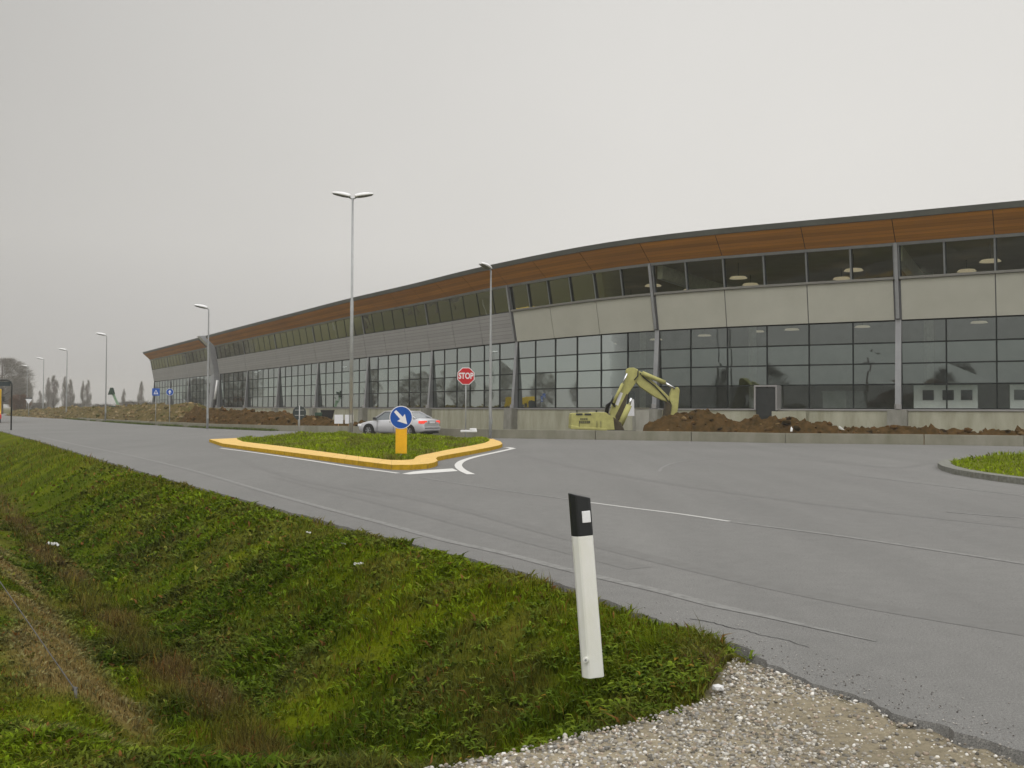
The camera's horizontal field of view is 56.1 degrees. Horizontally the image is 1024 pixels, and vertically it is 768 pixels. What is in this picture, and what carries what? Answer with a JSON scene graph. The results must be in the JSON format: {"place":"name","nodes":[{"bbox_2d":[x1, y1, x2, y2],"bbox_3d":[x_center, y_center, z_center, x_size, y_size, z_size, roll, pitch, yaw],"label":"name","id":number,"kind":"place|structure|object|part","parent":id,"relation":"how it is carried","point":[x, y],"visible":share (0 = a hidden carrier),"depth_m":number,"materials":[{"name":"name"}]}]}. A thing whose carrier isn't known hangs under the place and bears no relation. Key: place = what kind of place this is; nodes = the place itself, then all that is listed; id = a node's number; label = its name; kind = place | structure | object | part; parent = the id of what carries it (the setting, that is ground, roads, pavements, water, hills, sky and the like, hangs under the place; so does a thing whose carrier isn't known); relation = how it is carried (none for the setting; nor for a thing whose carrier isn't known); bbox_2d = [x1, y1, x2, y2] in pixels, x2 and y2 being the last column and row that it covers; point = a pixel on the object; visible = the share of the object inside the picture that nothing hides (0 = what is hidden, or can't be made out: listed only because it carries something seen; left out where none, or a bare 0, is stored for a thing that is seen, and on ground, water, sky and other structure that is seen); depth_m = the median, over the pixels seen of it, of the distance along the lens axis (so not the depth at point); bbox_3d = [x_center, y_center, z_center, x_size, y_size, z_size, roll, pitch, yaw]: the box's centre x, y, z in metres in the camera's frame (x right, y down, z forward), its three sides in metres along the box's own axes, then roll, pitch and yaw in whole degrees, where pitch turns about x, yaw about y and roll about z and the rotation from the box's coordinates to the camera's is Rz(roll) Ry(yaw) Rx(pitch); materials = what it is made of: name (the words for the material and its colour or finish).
{"place":"outdoors","nodes":[
{"label":"outdoors","id":0,"kind":"place"},
{"bbox_2d":[293,406,305,430],"bbox_3d":[-10.647,1.867,48.069,0.660,1.560,0.085,1,-2,-14],"label":"round sign","id":1,"kind":"object","parent":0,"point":[299,412],"visible":0.94,"depth_m":48.08,"materials":[{"name":"metal"}]},
{"bbox_2d":[256,439,448,459],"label":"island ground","id":2,"kind":"structure","parent":0,"point":[363,450],"depth_m":33.81,"materials":[{"name":"green plant"}]},
{"bbox_2d":[237,430,489,459],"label":"island grass","id":3,"kind":"structure","parent":2,"relation":"on","point":[377,445],"depth_m":35.92,"materials":[{"name":"green plant"}]},
{"bbox_2d":[390,406,412,454],"bbox_3d":[-3.209,1.445,27.822,0.670,1.620,0.164,0,-1,1],"label":"keep right sign","id":4,"kind":"object","parent":2,"relation":"on","point":[401,418],"visible":0.94,"depth_m":27.76,"materials":[{"name":"blue plastic"}]},
{"bbox_2d":[0,413,1023,764],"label":"road","id":5,"kind":"structure","parent":0,"point":[962,667],"depth_m":12.35,"materials":[{"name":"grey asphalt"}]},
{"bbox_2d":[0,389,3,422],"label":"yellow lorry","id":6,"kind":"object","parent":5,"relation":"on","point":[0,402],"visible":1,"depth_m":92.60,"materials":[{"name":"paint"}]},
{"bbox_2d":[194,304,208,428],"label":"street lamp","id":7,"kind":"object","parent":5,"relation":"on","point":[207,405],"visible":0.97,"depth_m":70.14,"materials":[{"name":"metal"}]},
{"bbox_2d":[221,448,396,472],"bbox_3d":[-6.883,2.286,29.742,0.261,0.001,16.053,1,-2,-31],"label":"island line","id":8,"kind":"object","parent":5,"relation":"on","point":[316,461],"visible":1,"depth_m":27.23,"materials":[{"name":"white paint"}]},
{"bbox_2d":[332,191,373,432],"bbox_3d":[-8.175,-3.534,49.018,2.103,12.624,0.458,0,-1,-3],"label":"double street lamp","id":9,"kind":"object","parent":5,"relation":"on","point":[357,195],"visible":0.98,"depth_m":48.95,"materials":[{"name":"metal"}]},
{"bbox_2d":[209,438,501,469],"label":"island kerb","id":10,"kind":"structure","parent":5,"relation":"on","point":[417,462],"depth_m":29.94,"materials":[{"name":"yellow paint"}]},
{"bbox_2d":[37,436,721,605],"bbox_3d":[-11.473,2.254,29.117,0.622,0.001,50.439,1,-2,-32],"label":"edge line","id":11,"kind":"object","parent":5,"relation":"on","point":[684,597],"visible":0.96,"depth_m":10.76,"materials":[{"name":"paint"}]},
{"bbox_2d":[358,411,439,434],"bbox_3d":[-6.306,2.217,53.317,4.600,1.488,2.070,-1,-2,30],"label":"silver car","id":12,"kind":"object","parent":5,"relation":"on","point":[423,423],"visible":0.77,"depth_m":52.64,"materials":[{"name":"paint"}]},
{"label":"windows","id":13,"kind":"part","parent":12,"relation":"part of","materials":[{"name":"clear glass"}]},
{"bbox_2d":[403,468,456,473],"bbox_3d":[-1.955,2.143,23.579,0.812,0.001,2.353,-1,-2,37],"label":"stop line","id":14,"kind":"object","parent":5,"relation":"on","point":[433,471],"visible":1,"depth_m":23.49,"materials":[{"name":"white paint"}]},
{"bbox_2d":[272,477,650,568],"bbox_3d":[-2.034,1.938,15.463,0.300,0.001,13.884,1,-2,-28],"label":"tyre mark","id":15,"kind":"object","parent":5,"relation":"on","point":[621,563],"visible":0.94,"depth_m":12.20,"materials":[{"name":"grey asphalt"}]},
{"bbox_2d":[479,262,491,437],"bbox_3d":[-1.357,-1.570,49.575,0.458,9.373,1.134,-1,-2,30],"label":"street lamp","id":16,"kind":"object","parent":5,"relation":"on","point":[487,266],"visible":0.98,"depth_m":49.91,"materials":[{"name":"metal"}]},
{"bbox_2d":[455,448,515,473],"bbox_3d":[-0.900,2.307,29.895,1.086,0.001,14.760,0,-1,4],"label":"kerb line","id":17,"kind":"object","parent":5,"relation":"on","point":[458,465],"visible":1,"depth_m":27.40,"materials":[{"name":"white paint"}]},
{"bbox_2d":[78,418,1023,445],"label":"roadside wall","id":18,"kind":"structure","parent":5,"relation":"on","point":[934,439],"depth_m":46.15,"materials":[{"name":"concrete"}]},
{"bbox_2d":[460,428,476,431],"bbox_3d":[-1.972,2.107,43.764,0.750,0.180,0.220,0,-1,0],"label":"white scrap","id":19,"kind":"object","parent":18,"relation":"on","point":[473,430],"visible":1,"depth_m":43.66,"materials":[{"name":"white"}]},
{"bbox_2d":[591,502,727,520],"bbox_3d":[2.097,1.931,14.718,0.156,0.001,3.433,1,-2,-33],"label":"line","id":20,"kind":"object","parent":5,"relation":"on","point":[663,511],"visible":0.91,"depth_m":14.44,"materials":[{"name":"paint"}]},
{"bbox_2d":[658,458,713,471],"bbox_3d":[4.799,2.262,27.243,0.674,0.001,7.245,0,-2,23],"label":"lane line","id":21,"kind":"object","parent":5,"relation":"on","point":[660,469],"visible":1,"depth_m":26.60,"materials":[{"name":"paint"}]},
{"bbox_2d":[353,486,1023,635],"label":"tyre mark","id":22,"kind":"object","parent":5,"relation":"on","point":[948,618],"visible":0.92,"depth_m":8.54,"materials":[{"name":"grey asphalt"}]},
{"bbox_2d":[694,619,806,646],"bbox_3d":[1.645,1.725,6.688,0.062,0.001,1.052,1,-2,-37],"label":"road crack","id":23,"kind":"object","parent":5,"relation":"on","point":[747,630],"visible":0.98,"depth_m":6.72,"materials":[{"name":"grey asphalt"}]},
{"bbox_2d":[525,456,1023,527],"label":"tyre mark","id":24,"kind":"object","parent":5,"relation":"on","point":[900,513],"visible":1,"depth_m":16.18,"materials":[{"name":"grey asphalt"}]},
{"bbox_2d":[712,605,873,640],"bbox_3d":[2.047,1.734,7.007,0.130,0.001,1.415,1,-2,-38],"label":"edge line","id":25,"kind":"object","parent":5,"relation":"on","point":[755,613],"visible":1,"depth_m":7.14,"materials":[{"name":"paint"}]},
{"bbox_2d":[644,602,1019,747],"bbox_3d":[2.211,1.694,5.461,0.868,0.012,5.452,1,-2,-25],"label":"road grit","id":26,"kind":"object","parent":5,"relation":"on","point":[869,689],"visible":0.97,"depth_m":5.29,"materials":[{"name":"gravel"}]},
{"bbox_2d":[733,522,1023,563],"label":"line","id":27,"kind":"object","parent":5,"relation":"on","point":[890,543],"visible":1,"depth_m":11.12,"materials":[{"name":"paint"}]},
{"bbox_2d":[938,453,1023,484],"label":"island kerb","id":28,"kind":"structure","parent":5,"relation":"on","point":[945,465],"depth_m":22.06,"materials":[{"name":"concrete"}]},
{"bbox_2d":[953,512,1023,517],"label":"lane line","id":29,"kind":"object","parent":5,"relation":"on","point":[989,515],"visible":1,"depth_m":14.12,"materials":[{"name":"paint"}]},
{"bbox_2d":[0,407,1023,767],"bbox_3d":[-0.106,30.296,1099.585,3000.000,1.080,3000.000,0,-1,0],"label":"ground","id":30,"kind":"structure","parent":0,"point":[6,439],"depth_m":8.28,"materials":[{"name":"green plant"}]},
{"bbox_2d":[0,379,12,429],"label":"hooped sign frame","id":31,"kind":"object","parent":30,"relation":"on","point":[9,383],"visible":0.85,"depth_m":64.52,"materials":[{"name":"metal"}]},
{"bbox_2d":[0,357,35,413],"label":"round tree","id":32,"kind":"object","parent":30,"relation":"on","point":[12,366],"visible":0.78,"depth_m":215.18,"materials":[{"name":"grey plant"}]},
{"bbox_2d":[4,376,33,410],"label":"round tree","id":33,"kind":"object","parent":30,"relation":"on","point":[20,393],"visible":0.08,"depth_m":239.96,"materials":[{"name":"grey plant"}]},
{"bbox_2d":[7,393,32,410],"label":"russet tree","id":34,"kind":"object","parent":30,"relation":"on","point":[17,402],"visible":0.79,"depth_m":209.20,"materials":[{"name":"brown plant"}]},
{"bbox_2d":[22,365,27,408],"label":"street lamp","id":35,"kind":"object","parent":30,"relation":"on","point":[27,381],"visible":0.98,"depth_m":194.16,"materials":[{"name":"metal"}]},
{"bbox_2d":[25,398,31,415],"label":"give way sign","id":36,"kind":"object","parent":30,"relation":"on","point":[28,400],"visible":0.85,"depth_m":149.91,"materials":[{"name":"metal"}]},
{"bbox_2d":[37,391,42,402],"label":"poplar tree","id":37,"kind":"object","parent":30,"relation":"on","point":[40,398],"visible":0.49,"depth_m":379.98,"materials":[{"name":"grey plant"}]},
{"bbox_2d":[37,357,43,408],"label":"street lamp","id":38,"kind":"object","parent":30,"relation":"on","point":[43,380],"visible":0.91,"depth_m":151.70,"materials":[{"name":"metal"}]},
{"bbox_2d":[31,401,52,408],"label":"bush","id":39,"kind":"object","parent":30,"relation":"on","point":[39,405],"visible":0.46,"depth_m":317.93,"materials":[{"name":"grey plant"}]},
{"bbox_2d":[44,377,51,407],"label":"poplar tree","id":40,"kind":"object","parent":30,"relation":"on","point":[48,393],"visible":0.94,"depth_m":299.83,"materials":[{"name":"grey plant"}]},
{"bbox_2d":[47,375,60,407],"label":"poplar tree","id":41,"kind":"object","parent":30,"relation":"on","point":[54,388],"visible":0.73,"depth_m":304.95,"materials":[{"name":"grey plant"}]},
{"bbox_2d":[59,348,67,411],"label":"street lamp","id":42,"kind":"object","parent":30,"relation":"on","point":[66,377],"visible":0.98,"depth_m":128.73,"materials":[{"name":"metal"}]},
{"bbox_2d":[60,376,68,406],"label":"poplar tree","id":43,"kind":"object","parent":30,"relation":"on","point":[63,395],"visible":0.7,"depth_m":289.73,"materials":[{"name":"grey plant"}]},
{"bbox_2d":[65,379,74,406],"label":"poplar tree","id":44,"kind":"object","parent":30,"relation":"on","point":[71,399],"visible":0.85,"depth_m":289.72,"materials":[{"name":"grey plant"}]},
{"bbox_2d":[79,381,84,407],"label":"poplar tree","id":45,"kind":"object","parent":30,"relation":"on","point":[81,397],"visible":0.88,"depth_m":289.79,"materials":[{"name":"grey plant"}]},
{"bbox_2d":[84,380,91,406],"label":"poplar tree","id":46,"kind":"object","parent":30,"relation":"on","point":[88,396],"visible":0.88,"depth_m":289.67,"materials":[{"name":"grey plant"}]},
{"bbox_2d":[87,403,111,406],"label":"bush","id":47,"kind":"object","parent":30,"relation":"on","point":[100,405],"visible":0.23,"depth_m":258.34,"materials":[{"name":"grey plant"}]},
{"bbox_2d":[96,333,106,420],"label":"street lamp","id":48,"kind":"object","parent":30,"relation":"on","point":[103,334],"visible":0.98,"depth_m":100.38,"materials":[{"name":"metal"}]},
{"bbox_2d":[5,402,217,421],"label":"soil heap","id":49,"kind":"object","parent":30,"relation":"on","point":[145,411],"visible":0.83,"depth_m":110.19,"materials":[{"name":"soil"}]},
{"bbox_2d":[108,388,118,406],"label":"boom lift","id":50,"kind":"object","parent":30,"relation":"on","point":[111,392],"visible":0.09,"depth_m":139.86,"materials":[{"name":"green metal"}]},
{"bbox_2d":[121,388,125,401],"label":"poplar tree","id":51,"kind":"object","parent":30,"relation":"on","point":[123,396],"visible":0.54,"depth_m":329.83,"materials":[{"name":"grey plant"}]},
{"bbox_2d":[113,400,154,405],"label":"bush","id":52,"kind":"object","parent":30,"relation":"on","point":[125,403],"visible":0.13,"depth_m":170.53,"materials":[{"name":"grey plant"}]},
{"bbox_2d":[137,381,145,401],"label":"poplar tree","id":53,"kind":"object","parent":30,"relation":"on","point":[140,393],"visible":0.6,"depth_m":319.80,"materials":[{"name":"grey plant"}]},
{"bbox_2d":[130,402,168,404],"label":"bush","id":54,"kind":"object","parent":30,"relation":"on","point":[148,403],"visible":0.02,"depth_m":168.91,"materials":[{"name":"grey plant"}]},
{"bbox_2d":[152,388,159,421],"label":"crossing sign","id":55,"kind":"object","parent":30,"relation":"on","point":[155,391],"visible":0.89,"depth_m":84.94,"materials":[{"name":"metal"}]},
{"bbox_2d":[166,388,173,421],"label":"direction sign","id":56,"kind":"object","parent":30,"relation":"on","point":[169,391],"visible":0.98,"depth_m":82.94,"materials":[{"name":"metal"}]},
{"bbox_2d":[63,418,278,430],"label":"foot weeds","id":57,"kind":"object","parent":30,"relation":"on","point":[241,428],"visible":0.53,"depth_m":74.36,"materials":[{"name":"green plant"}]},
{"bbox_2d":[178,406,365,425],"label":"soil heap","id":58,"kind":"object","parent":30,"relation":"on","point":[221,415],"visible":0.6,"depth_m":73.45,"materials":[{"name":"soil"}]},
{"bbox_2d":[321,410,334,418],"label":"dark board","id":59,"kind":"object","parent":58,"relation":"on","point":[328,413],"visible":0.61,"depth_m":67.97,"materials":[{"name":"black rubber"}]},
{"bbox_2d":[334,415,342,425],"bbox_3d":[-11.275,2.806,62.468,0.562,1.616,0.070,0,-1,-3],"label":"placard","id":60,"kind":"object","parent":30,"relation":"on","point":[338,419],"visible":0.93,"depth_m":62.45,"materials":[{"name":"white wood"}]},
{"bbox_2d":[345,415,348,425],"bbox_3d":[-10.598,2.808,62.468,0.542,1.618,0.070,0,-1,-3],"label":"placard","id":61,"kind":"object","parent":30,"relation":"on","point":[346,419],"visible":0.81,"depth_m":62.44,"materials":[{"name":"white wood"}]},
{"bbox_2d":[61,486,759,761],"bbox_3d":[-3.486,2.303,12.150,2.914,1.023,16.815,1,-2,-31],"label":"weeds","id":62,"kind":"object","parent":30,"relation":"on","point":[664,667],"visible":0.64,"depth_m":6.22,"materials":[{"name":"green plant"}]},
{"bbox_2d":[457,368,473,436],"bbox_3d":[-2.347,1.080,48.721,0.865,3.824,0.102,0,-1,-3],"label":"stop sign","id":63,"kind":"object","parent":30,"relation":"on","point":[465,376],"visible":1,"depth_m":48.71,"materials":[{"name":"metal"}]},
{"bbox_2d":[143,200,1023,432],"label":"glazed hall","id":64,"kind":"structure","parent":30,"relation":"on","point":[915,318],"depth_m":70.08,"materials":[{"name":"concrete"}]},
{"bbox_2d":[151,357,167,369],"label":"upper window","id":65,"kind":"structure","parent":64,"relation":"in","point":[158,363],"depth_m":194.51,"materials":[{"name":"glass"}]},
{"bbox_2d":[154,380,169,403],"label":"lower window","id":66,"kind":"structure","parent":64,"relation":"in","point":[163,385],"depth_m":194.46,"materials":[{"name":"glass"}]},
{"bbox_2d":[167,353,185,366],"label":"upper window","id":67,"kind":"structure","parent":64,"relation":"in","point":[176,360],"depth_m":180.48,"materials":[{"name":"glass"}]},
{"bbox_2d":[170,378,188,404],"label":"lower window","id":68,"kind":"structure","parent":64,"relation":"in","point":[179,386],"depth_m":180.86,"materials":[{"name":"glass"}]},
{"bbox_2d":[185,349,206,363],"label":"upper window","id":69,"kind":"structure","parent":64,"relation":"in","point":[200,355],"depth_m":166.76,"materials":[{"name":"glass"}]},
{"bbox_2d":[189,375,210,405],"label":"lower window","id":70,"kind":"structure","parent":64,"relation":"in","point":[197,385],"depth_m":167.49,"materials":[{"name":"glass"}]},
{"bbox_2d":[215,341,243,358],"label":"upper window","id":71,"kind":"structure","parent":64,"relation":"in","point":[233,349],"depth_m":147.79,"materials":[{"name":"glass"}]},
{"bbox_2d":[220,371,246,406],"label":"lower window","id":72,"kind":"structure","parent":64,"relation":"in","point":[232,385],"depth_m":148.23,"materials":[{"name":"glass"}]},
{"bbox_2d":[243,335,275,353],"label":"upper window","id":73,"kind":"structure","parent":64,"relation":"in","point":[265,343],"depth_m":134.40,"materials":[{"name":"glass"}]},
{"bbox_2d":[248,367,278,406],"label":"lower window","id":74,"kind":"structure","parent":64,"relation":"in","point":[262,383],"depth_m":134.73,"materials":[{"name":"glass"}]},
{"bbox_2d":[274,326,313,348],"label":"upper window","id":75,"kind":"structure","parent":64,"relation":"in","point":[302,336],"depth_m":121.44,"materials":[{"name":"glass"}]},
{"bbox_2d":[279,363,316,407],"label":"lower window","id":76,"kind":"structure","parent":64,"relation":"in","point":[297,386],"depth_m":121.87,"materials":[{"name":"glass"}]},
{"bbox_2d":[312,316,363,342],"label":"upper window","id":77,"kind":"structure","parent":64,"relation":"in","point":[339,329],"depth_m":108.64,"materials":[{"name":"glass"}]},
{"bbox_2d":[318,357,366,407],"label":"lower window","id":78,"kind":"structure","parent":64,"relation":"in","point":[333,384],"depth_m":109.20,"materials":[{"name":"glass"}]},
{"bbox_2d":[362,304,426,333],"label":"upper window","id":79,"kind":"structure","parent":64,"relation":"in","point":[413,316],"depth_m":95.73,"materials":[{"name":"glass"}]},
{"bbox_2d":[368,351,430,407],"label":"lower window","id":80,"kind":"structure","parent":64,"relation":"in","point":[395,380],"depth_m":96.10,"materials":[{"name":"glass"}]},
{"bbox_2d":[425,288,508,324],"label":"upper window","id":81,"kind":"structure","parent":64,"relation":"in","point":[478,304],"depth_m":83.49,"materials":[{"name":"glass"}]},
{"bbox_2d":[433,342,514,407],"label":"lower window","id":82,"kind":"structure","parent":64,"relation":"in","point":[448,392],"depth_m":83.45,"materials":[{"name":"glass"}]},
{"bbox_2d":[509,269,650,311],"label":"upper window","id":83,"kind":"structure","parent":64,"relation":"in","point":[594,285],"depth_m":72.24,"materials":[{"name":"glass"}]},
{"bbox_2d":[517,330,654,407],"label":"lower window","id":84,"kind":"structure","parent":64,"relation":"in","point":[586,371],"depth_m":71.85,"materials":[{"name":"glass"}]},
{"bbox_2d":[754,385,781,418],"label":"door","id":85,"kind":"structure","parent":64,"relation":"in","point":[768,399],"depth_m":61.06,"materials":[{"name":"metal"}]},
{"bbox_2d":[652,246,894,294],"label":"upper window","id":86,"kind":"structure","parent":64,"relation":"in","point":[850,250],"depth_m":61.37,"materials":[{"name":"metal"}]},
{"bbox_2d":[659,320,894,408],"bbox_3d":[16.587,-1.089,61.920,15.689,5.414,0.469,-1,-2,32],"label":"lower window","id":87,"kind":"structure","parent":64,"relation":"in","point":[852,363],"depth_m":61.38,"materials":[{"name":"glass"}]},
{"bbox_2d":[897,238,997,279],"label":"upper window","id":88,"kind":"structure","parent":64,"relation":"in","point":[995,239],"depth_m":56.12,"materials":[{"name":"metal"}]},
{"bbox_2d":[901,315,1023,409],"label":"lower window","id":89,"kind":"structure","parent":64,"relation":"in","point":[996,361],"depth_m":56.15,"materials":[{"name":"glass"}]},
{"bbox_2d":[568,493,603,678],"bbox_3d":[0.446,1.205,5.775,0.132,1.104,0.111,-4,-3,0],"label":"marker post","id":90,"kind":"object","parent":30,"relation":"on","point":[586,588],"visible":1,"depth_m":5.75,"materials":[{"name":"white plastic"}]},
{"bbox_2d":[568,368,679,430],"bbox_3d":[6.490,1.276,55.486,6.323,4.440,2.920,0,-1,0],"label":"excavator","id":91,"kind":"object","parent":30,"relation":"on","point":[614,418],"visible":0.62,"depth_m":55.14,"materials":[{"name":"yellow metal"}]},
{"bbox_2d":[628,399,634,415],"bbox_3d":[7.324,1.456,59.013,0.412,1.023,0.060,0,-1,0],"label":"white board","id":92,"kind":"object","parent":30,"relation":"on","point":[631,412],"visible":0.52,"depth_m":58.98,"materials":[{"name":"white"}]},
{"bbox_2d":[643,408,1023,435],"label":"soil heap","id":93,"kind":"object","parent":30,"relation":"on","point":[700,420],"visible":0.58,"depth_m":50.88,"materials":[{"name":"soil"}]},
{"bbox_2d":[0,0,1023,407],"label":"sky","id":94,"kind":"structure","parent":0,"point":[159,159],"materials":[{"name":"grey"}]},
{"bbox_2d":[625,391,635,406],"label":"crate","id":95,"kind":"object","parent":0,"point":[632,394],"visible":0.37,"depth_m":70.89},
{"bbox_2d":[632,408,649,430],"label":"concrete pier","id":96,"kind":"structure","parent":0,"point":[640,419],"depth_m":59.90,"materials":[{"name":"grey concrete"}]},
{"bbox_2d":[424,657,1023,767],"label":"gravel ground","id":97,"kind":"structure","parent":0,"point":[839,737],"depth_m":4.62,"materials":[{"name":"grey gravel"}]},
{"bbox_2d":[712,684,723,690],"bbox_3d":[1.155,1.702,5.383,0.065,0.041,0.051,0,-1,0],"label":"loose stone","id":98,"kind":"object","parent":97,"relation":"on","point":[717,687],"visible":1,"depth_m":5.37,"materials":[{"name":"white stone"}]},
{"bbox_2d":[821,391,867,407],"bbox_3d":[21.651,1.059,62.477,2.332,1.180,1.892,1,-2,-35],"label":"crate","id":99,"kind":"object","parent":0,"point":[837,399],"visible":0.88,"depth_m":61.81,"materials":[{"name":"grey"}]},
{"bbox_2d":[956,455,1023,476],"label":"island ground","id":100,"kind":"structure","parent":0,"point":[1002,465],"depth_m":24.73,"materials":[{"name":"green plant"}]},
{"bbox_2d":[948,450,1023,475],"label":"island grass","id":101,"kind":"structure","parent":100,"relation":"on","point":[990,457],"depth_m":25.83,"materials":[{"name":"green plant"}]},
{"bbox_3d":[-11.484,-1.545,17.353,1.600,8.000,0.270,0,-1,0],"label":"utility pole","id":102,"kind":"object","parent":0,"visible":0},
{"bbox_2d":[0,582,77,697],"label":"guy wire","id":103,"kind":"object","parent":102,"relation":"attached to","point":[74,689],"visible":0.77,"depth_m":7.48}
]}

